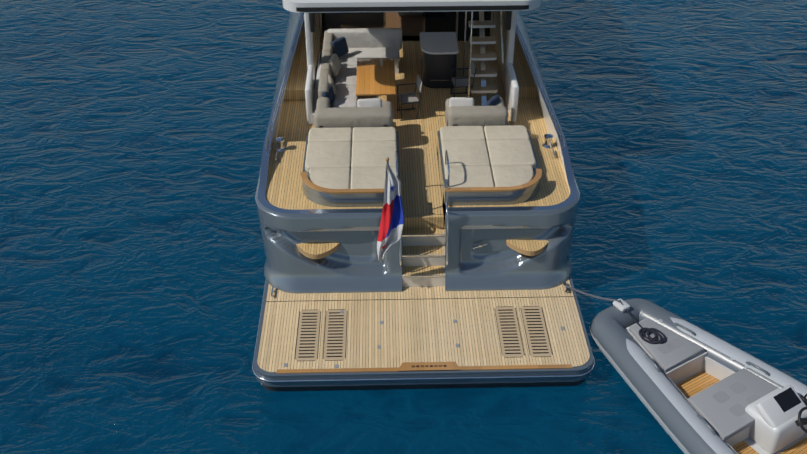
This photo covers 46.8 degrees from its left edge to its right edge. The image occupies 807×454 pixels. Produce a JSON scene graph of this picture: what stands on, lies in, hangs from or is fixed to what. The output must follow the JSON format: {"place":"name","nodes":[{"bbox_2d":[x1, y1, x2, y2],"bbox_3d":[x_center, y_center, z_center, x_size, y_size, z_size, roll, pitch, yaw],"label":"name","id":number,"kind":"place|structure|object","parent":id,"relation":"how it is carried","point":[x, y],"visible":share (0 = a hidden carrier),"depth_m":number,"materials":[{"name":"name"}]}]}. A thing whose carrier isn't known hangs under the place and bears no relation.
{"place":"outdoors","nodes":[
{"label":"outdoors","id":0,"kind":"place"},
{"bbox_2d":[356,58,395,95],"bbox_3d":[-0.648,-3.532,21.785,0.900,0.045,1.920,-1,35,-1],"label":"table top","id":1,"kind":"object","parent":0,"point":[375,76],"visible":1,"depth_m":21.67,"materials":[{"name":"brown wood"}]},
{"bbox_2d":[0,0,806,453],"bbox_3d":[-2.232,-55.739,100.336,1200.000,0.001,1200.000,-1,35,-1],"label":"water","id":2,"kind":"structure","parent":0,"point":[132,250],"depth_m":21.01,"materials":[{"name":"blue liquid"}]},
{"bbox_2d":[255,11,579,293],"bbox_3d":[0.114,-3.849,24.364,6.403,2.940,16.050,-1,35,-1],"label":"yacht hull","id":3,"kind":"object","parent":2,"relation":"in","point":[352,263],"visible":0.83,"depth_m":18.12,"materials":[{"name":"grey paint"}]},
{"bbox_2d":[296,242,339,258],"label":"wooden step","id":4,"kind":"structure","parent":3,"relation":"on","point":[316,250],"depth_m":17.95,"materials":[{"name":"brown wood"}]},
{"bbox_2d":[377,162,403,261],"bbox_3d":[-0.246,-0.227,17.071,0.510,2.148,0.261,-1,35,-1],"label":"flag","id":5,"kind":"object","parent":3,"relation":"attached to","point":[391,226],"visible":1,"depth_m":17.11,"materials":[{"name":"multicoloured fabric"}]},
{"bbox_2d":[399,238,401,265],"bbox_3d":[-0.065,0.138,17.980,0.040,1.108,0.668,-1,35,-1],"label":"transom rail","id":6,"kind":"object","parent":3,"relation":"attached to","point":[400,254],"visible":0.54,"depth_m":17.90,"materials":[{"name":"silver metal"}]},
{"bbox_2d":[283,11,537,99],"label":"side decks","id":7,"kind":"object","parent":3,"relation":"attached to","point":[295,85],"visible":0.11,"depth_m":23.46,"materials":[{"name":"brown wood"}]},
{"bbox_2d":[277,36,547,228],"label":"deck floor","id":8,"kind":"structure","parent":3,"relation":"attached to","point":[420,182],"depth_m":21.47,"materials":[{"name":"brown wood"}]},
{"bbox_2d":[302,131,399,206],"bbox_3d":[-1.056,-1.071,19.117,1.960,0.550,2.670,-1,35,-1],"label":"sun pad base","id":9,"kind":"object","parent":8,"relation":"on","point":[345,202],"visible":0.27,"depth_m":17.96,"materials":[{"name":"grey"}]},
{"bbox_2d":[305,127,396,188],"bbox_3d":[-1.058,-1.371,18.968,1.860,0.130,2.530,-1,35,-1],"label":"sun pad","id":10,"kind":"object","parent":9,"relation":"on","point":[330,163],"visible":0.81,"depth_m":18.95,"materials":[{"name":"beige fabric"}]},
{"bbox_2d":[301,178,400,199],"bbox_3d":[-1.048,-0.747,18.069,2.039,0.140,0.654,4,35,6],"label":"sunpad coaming","id":11,"kind":"object","parent":9,"relation":"on","point":[361,196],"visible":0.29,"depth_m":17.85,"materials":[{"name":"grey"}]},
{"bbox_2d":[301,172,400,193],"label":"wooden trim","id":12,"kind":"structure","parent":11,"relation":"on","point":[307,181],"depth_m":17.84,"materials":[{"name":"brown wood"}]},
{"bbox_2d":[395,151,397,177],"bbox_3d":[-0.139,-1.120,18.256,0.036,0.517,0.904,-1,35,-1],"label":"sunpad rail","id":13,"kind":"object","parent":9,"relation":"on","point":[396,164],"visible":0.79,"depth_m":17.96,"materials":[{"name":"silver metal"}]},
{"bbox_2d":[314,97,392,130],"bbox_3d":[-1.088,-2.391,20.671,1.700,0.890,1.250,-1,35,-1],"label":"sofa","id":14,"kind":"object","parent":8,"relation":"on","point":[326,115],"visible":0.65,"depth_m":20.02,"materials":[{"name":"grey fabric"}]},
{"bbox_2d":[357,98,381,106],"bbox_3d":[-0.733,-2.616,20.286,0.550,0.360,0.140,-3,15,-4],"label":"pillow","id":15,"kind":"object","parent":14,"relation":"on","point":[373,102],"visible":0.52,"depth_m":20.20,"materials":[{"name":"white fabric"}]},
{"bbox_2d":[312,28,401,125],"bbox_3d":[-1.058,-3.690,22.485,2.125,0.935,3.450,-1,35,-1],"label":"sofa","id":16,"kind":"object","parent":8,"relation":"on","point":[374,42],"visible":0.52,"depth_m":23.29,"materials":[{"name":"white fabric"}]},
{"bbox_2d":[322,86,334,103],"bbox_3d":[-1.706,-2.971,21.106,0.140,0.360,0.400,2,34,21],"label":"pillow","id":17,"kind":"object","parent":16,"relation":"on","point":[330,95],"visible":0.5,"depth_m":21.05,"materials":[{"name":"blue fabric"}]},
{"bbox_2d":[328,74,336,94],"bbox_3d":[-1.669,-3.283,21.500,0.150,0.380,0.460,-21,37,1],"label":"pillow","id":18,"kind":"object","parent":16,"relation":"on","point":[331,81],"visible":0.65,"depth_m":21.33,"materials":[{"name":"grey fabric"}]},
{"bbox_2d":[328,54,341,75],"bbox_3d":[-1.644,-3.882,22.302,0.150,0.400,0.500,-9,32,19],"label":"pillow","id":19,"kind":"object","parent":16,"relation":"on","point":[334,62],"visible":0.96,"depth_m":22.17,"materials":[{"name":"grey fabric"}]},
{"bbox_2d":[330,37,348,56],"bbox_3d":[-1.590,-4.457,23.123,0.150,0.420,0.500,7,31,42],"label":"pillow","id":20,"kind":"object","parent":16,"relation":"on","point":[340,46],"visible":0.75,"depth_m":23.05,"materials":[{"name":"blue fabric"}]},
{"bbox_2d":[396,73,422,120],"bbox_3d":[0.133,-2.999,21.516,0.535,0.918,0.535,-7,36,-9],"label":"chair","id":21,"kind":"object","parent":8,"relation":"on","point":[408,98],"visible":1,"depth_m":21.48,"materials":[{"name":"grey"}]},
{"bbox_2d":[304,11,518,124],"bbox_3d":[0.069,-6.359,24.742,4.860,2.820,10.050,-1,35,-1],"label":"superstructure","id":22,"kind":"object","parent":8,"relation":"on","point":[413,24],"visible":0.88,"depth_m":24.78,"materials":[{"name":"white"}]},
{"bbox_2d":[282,0,540,12],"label":"roof overhang","id":23,"kind":"object","parent":22,"relation":"on","point":[320,6],"visible":1,"depth_m":19.63,"materials":[{"name":"white painted fiberglass"}]},
{"bbox_2d":[500,11,503,62],"bbox_3d":[2.276,-4.814,21.680,0.036,1.524,1.475,-1,35,-1],"label":"ladder rail","id":24,"kind":"object","parent":22,"relation":"attached to","point":[501,36],"visible":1,"depth_m":21.60,"materials":[{"name":"silver metal"}]},
{"bbox_2d":[265,138,569,231],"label":"teak deck","id":25,"kind":"structure","parent":8,"relation":"on","point":[284,186],"depth_m":18.63,"materials":[{"name":"brown wood"}]},
{"bbox_2d":[275,134,555,161],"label":"mooring cleats","id":26,"kind":"object","parent":25,"relation":"on","point":[547,144],"visible":0.98,"depth_m":19.68,"materials":[{"name":"silver metal"}]},
{"bbox_2d":[420,32,458,87],"bbox_3d":[0.867,-4.129,23.087,0.900,0.965,1.220,-1,35,-1],"label":"wet bar","id":27,"kind":"object","parent":8,"relation":"on","point":[439,51],"visible":0.96,"depth_m":22.69,"materials":[{"name":"grey plastic"}]},
{"bbox_2d":[450,60,476,97],"bbox_3d":[1.412,-3.476,22.196,0.535,0.918,0.535,-4,35,-5],"label":"chair","id":28,"kind":"object","parent":8,"relation":"on","point":[460,82],"visible":0.71,"depth_m":22.12,"materials":[{"name":"grey"}]},
{"bbox_2d":[463,11,466,76],"bbox_3d":[1.499,-4.760,22.518,0.040,2.650,0.038,-1,35,-1],"label":"ladder rail","id":29,"kind":"object","parent":8,"relation":"on","point":[465,43],"visible":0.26,"depth_m":22.70,"materials":[{"name":"silver metal"}]},
{"bbox_2d":[468,11,472,97],"bbox_3d":[1.535,-3.957,21.372,0.040,2.650,0.038,-1,35,-1],"label":"ladder rail","id":30,"kind":"object","parent":8,"relation":"on","point":[470,53],"visible":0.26,"depth_m":21.33,"materials":[{"name":"silver metal"}]},
{"bbox_2d":[445,97,507,129],"bbox_3d":[1.602,-2.414,20.702,1.300,0.890,1.190,-1,35,-1],"label":"sofa","id":31,"kind":"object","parent":8,"relation":"on","point":[495,115],"visible":0.54,"depth_m":20.07,"materials":[{"name":"grey fabric"}]},
{"bbox_2d":[449,97,473,106],"bbox_3d":[1.266,-2.646,20.328,0.550,0.360,0.140,1,15,2],"label":"pillow","id":32,"kind":"object","parent":31,"relation":"on","point":[459,101],"visible":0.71,"depth_m":20.24,"materials":[{"name":"white fabric"}]},
{"bbox_2d":[486,95,499,105],"bbox_3d":[2.008,-2.681,20.692,0.140,0.400,0.480,7,33,36],"label":"pillow","id":33,"kind":"object","parent":31,"relation":"on","point":[494,100],"visible":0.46,"depth_m":20.57,"materials":[{"name":"blue fabric"}]},
{"bbox_2d":[468,11,497,105],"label":"ladder steps","id":34,"kind":"structure","parent":8,"relation":"on","point":[482,56],"depth_m":22.20,"materials":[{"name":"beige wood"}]},
{"bbox_2d":[437,130,540,212],"bbox_3d":[1.742,-1.113,19.175,1.960,0.550,2.670,-1,35,-1],"label":"sun pad base","id":35,"kind":"object","parent":8,"relation":"on","point":[490,201],"visible":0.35,"depth_m":18.03,"materials":[{"name":"grey"}]},
{"bbox_2d":[445,150,449,187],"bbox_3d":[0.861,-1.135,18.277,0.036,0.517,0.904,-1,35,-1],"label":"handrail","id":36,"kind":"object","parent":35,"relation":"on","point":[446,158],"visible":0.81,"depth_m":17.99,"materials":[{"name":"silver metal"}]},
{"bbox_2d":[440,125,535,187],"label":"sunpad cushions","id":37,"kind":"object","parent":35,"relation":"on","point":[477,154],"visible":0.92,"depth_m":18.98,"materials":[{"name":"beige fabric"}]},
{"bbox_2d":[444,175,541,197],"bbox_3d":[1.788,-0.788,18.128,2.039,0.140,0.654,-6,35,-8],"label":"sunpad coaming","id":38,"kind":"object","parent":35,"relation":"on","point":[504,194],"visible":0.77,"depth_m":17.90,"materials":[{"name":"grey"}]},
{"bbox_2d":[445,169,541,191],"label":"wooden trim","id":39,"kind":"structure","parent":38,"relation":"on","point":[535,180],"depth_m":17.87,"materials":[{"name":"brown wood"}]},
{"bbox_2d":[258,13,576,213],"bbox_3d":[0.106,-4.803,24.045,6.327,1.010,15.479,-1,35,-1],"label":"bulwark","id":40,"kind":"object","parent":3,"relation":"attached to","point":[551,124],"visible":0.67,"depth_m":19.30,"materials":[{"name":"painted fiberglass"},{"name":"gelcoat"}]},
{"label":"port bulwark rail posts","id":41,"kind":"object","parent":40,"relation":"on","visible":0},
{"bbox_2d":[265,13,301,147],"bbox_3d":[-2.711,-5.655,24.616,0.213,0.443,13.426,0,35,0],"label":"handrail","id":42,"kind":"object","parent":41,"relation":"on","point":[282,82],"visible":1,"depth_m":21.32,"materials":[{"name":"silver metal"}]},
{"bbox_2d":[445,201,448,264],"bbox_3d":[0.835,0.125,17.998,0.040,1.108,0.668,-1,35,-1],"label":"transom rail","id":43,"kind":"object","parent":3,"relation":"on","point":[447,226],"visible":1,"depth_m":17.80,"materials":[{"name":"silver metal"}]},
{"bbox_2d":[473,243,487,248],"bbox_3d":[1.487,0.360,18.093,0.285,0.124,0.060,-1,35,-1],"label":"door handle","id":44,"kind":"object","parent":3,"relation":"attached to","point":[480,245],"visible":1,"depth_m":18.07,"materials":[{"name":"silver metal"}]},
{"bbox_2d":[506,239,548,255],"bbox_3d":[2.577,0.332,18.158,1.053,0.110,0.549,-10,36,-14],"label":"wooden step","id":45,"kind":"object","parent":3,"relation":"on","point":[530,247],"visible":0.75,"depth_m":18.03,"materials":[{"name":"brown wood"}]},
{"bbox_2d":[613,299,806,453],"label":"dinghy hull interior","id":46,"kind":"object","parent":2,"relation":"on","point":[774,428],"visible":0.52,"depth_m":15.18,"materials":[{"name":"white plastic"}]},
{"bbox_2d":[626,339,734,453],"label":"tube","id":47,"kind":"object","parent":46,"relation":"on","point":[686,410],"visible":0.96,"depth_m":15.46,"materials":[{"name":"grey rubber"}]},
{"bbox_2d":[591,298,806,453],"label":"tender tubes","id":48,"kind":"object","parent":46,"relation":"attached to","point":[609,331],"visible":0.56,"depth_m":16.48},
{"bbox_2d":[590,320,689,453],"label":"rubbing strake","id":49,"kind":"object","parent":48,"relation":"attached to","point":[646,404],"visible":0.38,"depth_m":16.00,"materials":[{"name":"grey rubber"}]},
{"bbox_2d":[659,319,748,368],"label":"tender valves","id":50,"kind":"object","parent":48,"relation":"attached to","point":[731,359],"visible":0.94,"depth_m":16.29,"materials":[{"name":"grey plastic"}]},
{"bbox_2d":[645,323,769,434],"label":"grab handles","id":51,"kind":"object","parent":48,"relation":"attached to","point":[713,432],"visible":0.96,"depth_m":16.05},
{"bbox_2d":[629,318,778,440],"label":"deck pads","id":52,"kind":"object","parent":46,"relation":"in","point":[723,422],"visible":0.77,"depth_m":15.69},
{"bbox_2d":[620,301,665,343],"bbox_3d":[4.298,1.755,17.023,0.400,0.149,1.203,-20,39,-25],"label":"coiled rope","id":53,"kind":"object","parent":52,"relation":"on","point":[656,334],"visible":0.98,"depth_m":16.81,"materials":[{"name":"grey fabric"}]},
{"bbox_2d":[645,329,759,416],"bbox_3d":[5.123,2.460,16.091,0.660,0.012,2.266,-20,39,-25],"label":"tender seat quilt","id":54,"kind":"object","parent":52,"relation":"on","point":[738,410],"visible":0.81,"depth_m":15.68,"materials":[{"name":"grey fabric"}]},
{"bbox_2d":[670,317,806,398],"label":"tube","id":55,"kind":"object","parent":46,"relation":"on","point":[742,357],"visible":0.88,"depth_m":16.31,"materials":[{"name":"grey rubber"}]},
{"bbox_2d":[676,371,806,453],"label":"dinghy floor","id":56,"kind":"structure","parent":46,"relation":"in","point":[689,387],"depth_m":16.33,"materials":[{"name":"brown wood"}]},
{"bbox_2d":[260,379,585,391],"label":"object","id":57,"kind":"structure","parent":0,"point":[426,386],"depth_m":16.58,"materials":[{"name":"grey"}]},
{"bbox_2d":[254,276,592,386],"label":"platform body","id":58,"kind":"structure","parent":57,"relation":"on","point":[264,374],"depth_m":16.39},
{"bbox_2d":[257,279,589,371],"bbox_3d":[0.334,1.627,17.667,5.940,0.052,3.110,-1,35,-1],"label":"swim platform","id":59,"kind":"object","parent":58,"relation":"on","point":[419,326],"visible":0.52,"depth_m":17.28,"materials":[{"name":"beige wood"}]},
{"bbox_2d":[271,281,567,296],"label":"cleats","id":60,"kind":"object","parent":59,"relation":"on","point":[272,290],"visible":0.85,"depth_m":18.10,"materials":[{"name":"silver metal"}]},
{"bbox_2d":[266,296,573,360],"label":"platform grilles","id":61,"kind":"object","parent":59,"relation":"in","point":[409,299],"visible":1,"depth_m":17.21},
{"bbox_2d":[402,229,444,286],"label":"stairs","id":62,"kind":"structure","parent":59,"relation":"on","point":[423,261],"depth_m":18.29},
{"bbox_2d":[402,228,443,274],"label":"stair treads","id":63,"kind":"object","parent":62,"relation":"on","point":[421,270],"visible":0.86,"depth_m":18.31,"materials":[{"name":"beige wood"}]},
{"bbox_2d":[402,214,444,277],"bbox_3d":[0.383,0.364,18.251,0.830,0.855,0.912,-1,35,-1],"label":"stair nosing","id":64,"kind":"object","parent":62,"relation":"attached to","point":[424,255],"visible":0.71,"depth_m":18.20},
{"bbox_2d":[401,195,445,266],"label":"stairwell walls","id":65,"kind":"structure","parent":59,"relation":"on","point":[444,236],"depth_m":18.02,"materials":[{"name":"grey"}]},
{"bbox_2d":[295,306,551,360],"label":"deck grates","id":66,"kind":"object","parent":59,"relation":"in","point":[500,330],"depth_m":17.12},
{"bbox_2d":[284,310,564,367],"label":"deck fittings","id":67,"kind":"object","parent":59,"relation":"on","point":[378,346],"visible":1,"depth_m":16.87,"materials":[{"name":"silver metal"}]},
{"bbox_2d":[566,285,620,301],"bbox_3d":[3.618,1.273,17.805,0.894,0.258,0.781,-1,35,-1],"label":"painter line","id":68,"kind":"object","parent":59,"relation":"on","point":[587,294],"visible":0.96,"depth_m":17.82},
{"bbox_2d":[252,279,594,381],"bbox_3d":[0.335,1.742,17.670,6.134,0.042,3.237,-1,35,-1],"label":"swim platform edge","id":69,"kind":"object","parent":58,"relation":"attached to","point":[422,378],"visible":0.73,"depth_m":16.36,"materials":[{"name":"grey metal"}]},
{"bbox_2d":[276,362,571,373],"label":"wooden trim","id":70,"kind":"structure","parent":58,"relation":"on","point":[407,366],"depth_m":16.38,"materials":[{"name":"brown wood"}]},
{"bbox_2d":[412,365,445,366],"bbox_3d":[0.452,2.453,16.429,0.610,0.004,0.045,-1,35,-1],"label":"lettering","id":71,"kind":"object","parent":70,"relation":"on","point":[427,365],"visible":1,"depth_m":16.44},
{"bbox_2d":[773,387,800,411],"bbox_3d":[6.237,2.809,15.145,0.418,0.146,0.259,-20,39,-25],"label":"display screen","id":72,"kind":"object","parent":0,"point":[787,399],"visible":1,"depth_m":15.14,"materials":[{"name":"black glass"}]},
{"bbox_2d":[795,393,806,432],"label":"steering wheel","id":73,"kind":"object","parent":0,"point":[800,422],"visible":0.96,"depth_m":14.68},
{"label":"bulwark rail posts","id":74,"kind":"object","parent":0,"visible":0},
{"bbox_2d":[516,21,564,143],"bbox_3d":[2.871,-5.737,24.732,0.213,0.443,13.426,-2,35,-3],"label":"handrail","id":75,"kind":"object","parent":74,"relation":"on","point":[541,84],"visible":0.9,"depth_m":21.28,"materials":[{"name":"silver metal"}]}
]}

